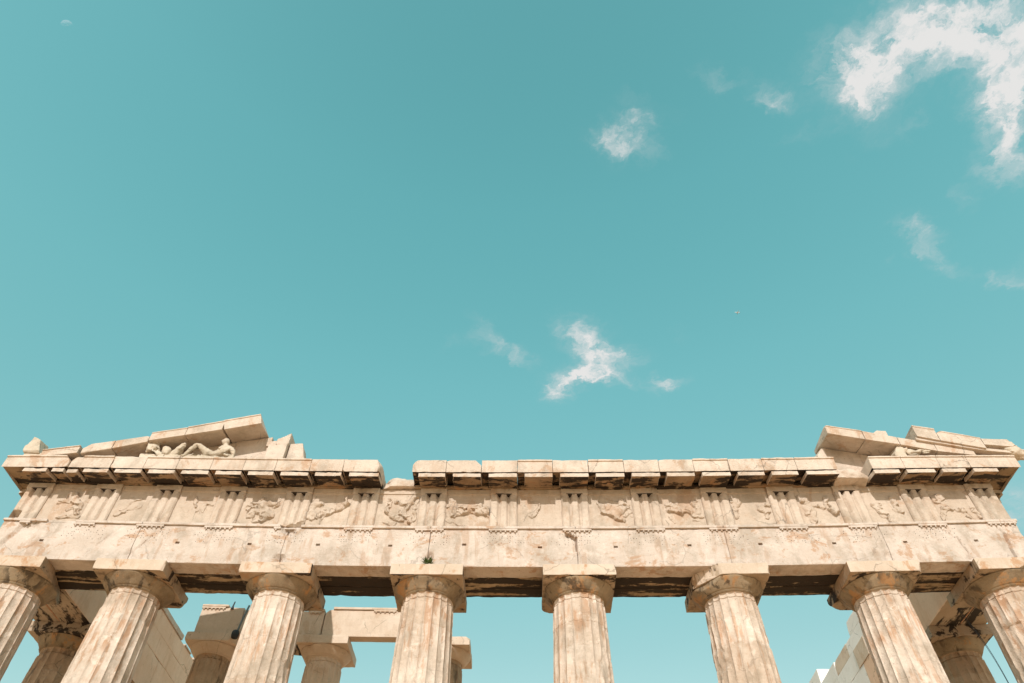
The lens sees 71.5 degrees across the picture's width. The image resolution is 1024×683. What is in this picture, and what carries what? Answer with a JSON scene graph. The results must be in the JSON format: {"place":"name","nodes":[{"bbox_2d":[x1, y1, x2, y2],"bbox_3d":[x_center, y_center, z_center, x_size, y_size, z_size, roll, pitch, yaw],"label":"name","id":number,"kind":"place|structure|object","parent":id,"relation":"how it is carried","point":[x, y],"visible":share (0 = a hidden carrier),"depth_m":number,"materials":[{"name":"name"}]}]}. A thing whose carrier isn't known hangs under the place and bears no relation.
{"place":"outdoors","nodes":[
{"label":"outdoors","id":0,"kind":"place"},
{"bbox_2d":[185,604,471,682],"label":"porch","id":1,"kind":"object","parent":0,"point":[324,649],"visible":0.61,"depth_m":24.68,"materials":[{"name":"stone"}]},
{"bbox_2d":[231,605,249,638],"bbox_3d":[-9.565,9.790,24.938,0.353,1.324,0.348,0,-50,1],"label":"floodlight","id":2,"kind":"object","parent":1,"relation":"attached to","point":[235,634],"visible":1,"depth_m":24.53,"materials":[{"name":"grey metal"}]},
{"bbox_2d":[0,0,1023,682],"label":"sky","id":3,"kind":"structure","parent":0,"point":[397,234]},
{"bbox_3d":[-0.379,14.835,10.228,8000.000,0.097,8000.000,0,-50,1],"label":"ground","id":4,"kind":"structure","parent":0,"visible":0},
{"bbox_2d":[0,414,1023,682],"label":"ruined temple","id":5,"kind":"structure","parent":4,"relation":"on","point":[110,552],"depth_m":21.25,"materials":[{"name":"stone"}]},
{"bbox_2d":[23,437,48,454],"bbox_3d":[-15.586,3.627,23.414,0.719,0.899,0.584,0,-50,1],"label":"corner stone","id":6,"kind":"object","parent":5,"relation":"on","point":[35,446],"visible":0.55,"depth_m":23.22,"materials":[{"name":"stone"}]},
{"bbox_2d":[139,442,163,456],"bbox_3d":[-11.660,3.646,23.418,0.851,1.208,0.698,0,-50,1],"label":"statue fragment","id":7,"kind":"object","parent":5,"relation":"on","point":[153,449],"visible":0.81,"depth_m":23.18,"materials":[{"name":"stone"}]},
{"bbox_2d":[162,443,186,456],"bbox_3d":[-11.103,3.772,23.316,0.718,0.850,0.583,0,-50,1],"label":"statue fragment","id":8,"kind":"object","parent":5,"relation":"on","point":[175,452],"visible":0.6,"depth_m":23.21,"materials":[{"name":"stone"}]},
{"bbox_2d":[178,438,235,457],"bbox_3d":[-9.973,3.718,23.420,1.989,1.192,0.646,0,-50,1],"label":"reclining statue","id":9,"kind":"object","parent":5,"relation":"on","point":[225,449],"visible":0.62,"depth_m":23.26,"materials":[{"name":"stone"}]},
{"bbox_2d":[421,556,433,563],"bbox_3d":[-2.433,6.274,20.377,0.455,0.271,0.227,0,-50,1],"label":"wild plant","id":10,"kind":"object","parent":5,"relation":"on","point":[428,561],"visible":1,"depth_m":20.42,"materials":[{"name":"green plant"}]},
{"bbox_2d":[889,446,920,455],"bbox_3d":[12.556,3.714,22.833,0.754,0.618,0.800,0,-50,1],"label":"statue fragment","id":11,"kind":"object","parent":5,"relation":"on","point":[899,451],"visible":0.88,"depth_m":22.66,"materials":[{"name":"stone"}]},
{"bbox_2d":[916,449,930,454],"bbox_3d":[13.054,3.505,22.696,0.500,0.263,0.198,-25,-55,20],"label":"statue fragment","id":12,"kind":"object","parent":5,"relation":"on","point":[924,451],"visible":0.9,"depth_m":22.62,"materials":[{"name":"stone"}]},
{"bbox_2d":[958,608,1008,682],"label":"cable","id":13,"kind":"object","parent":5,"relation":"hanging from","point":[986,645],"visible":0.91,"depth_m":20.95,"materials":[{"name":"metal"}]}
]}

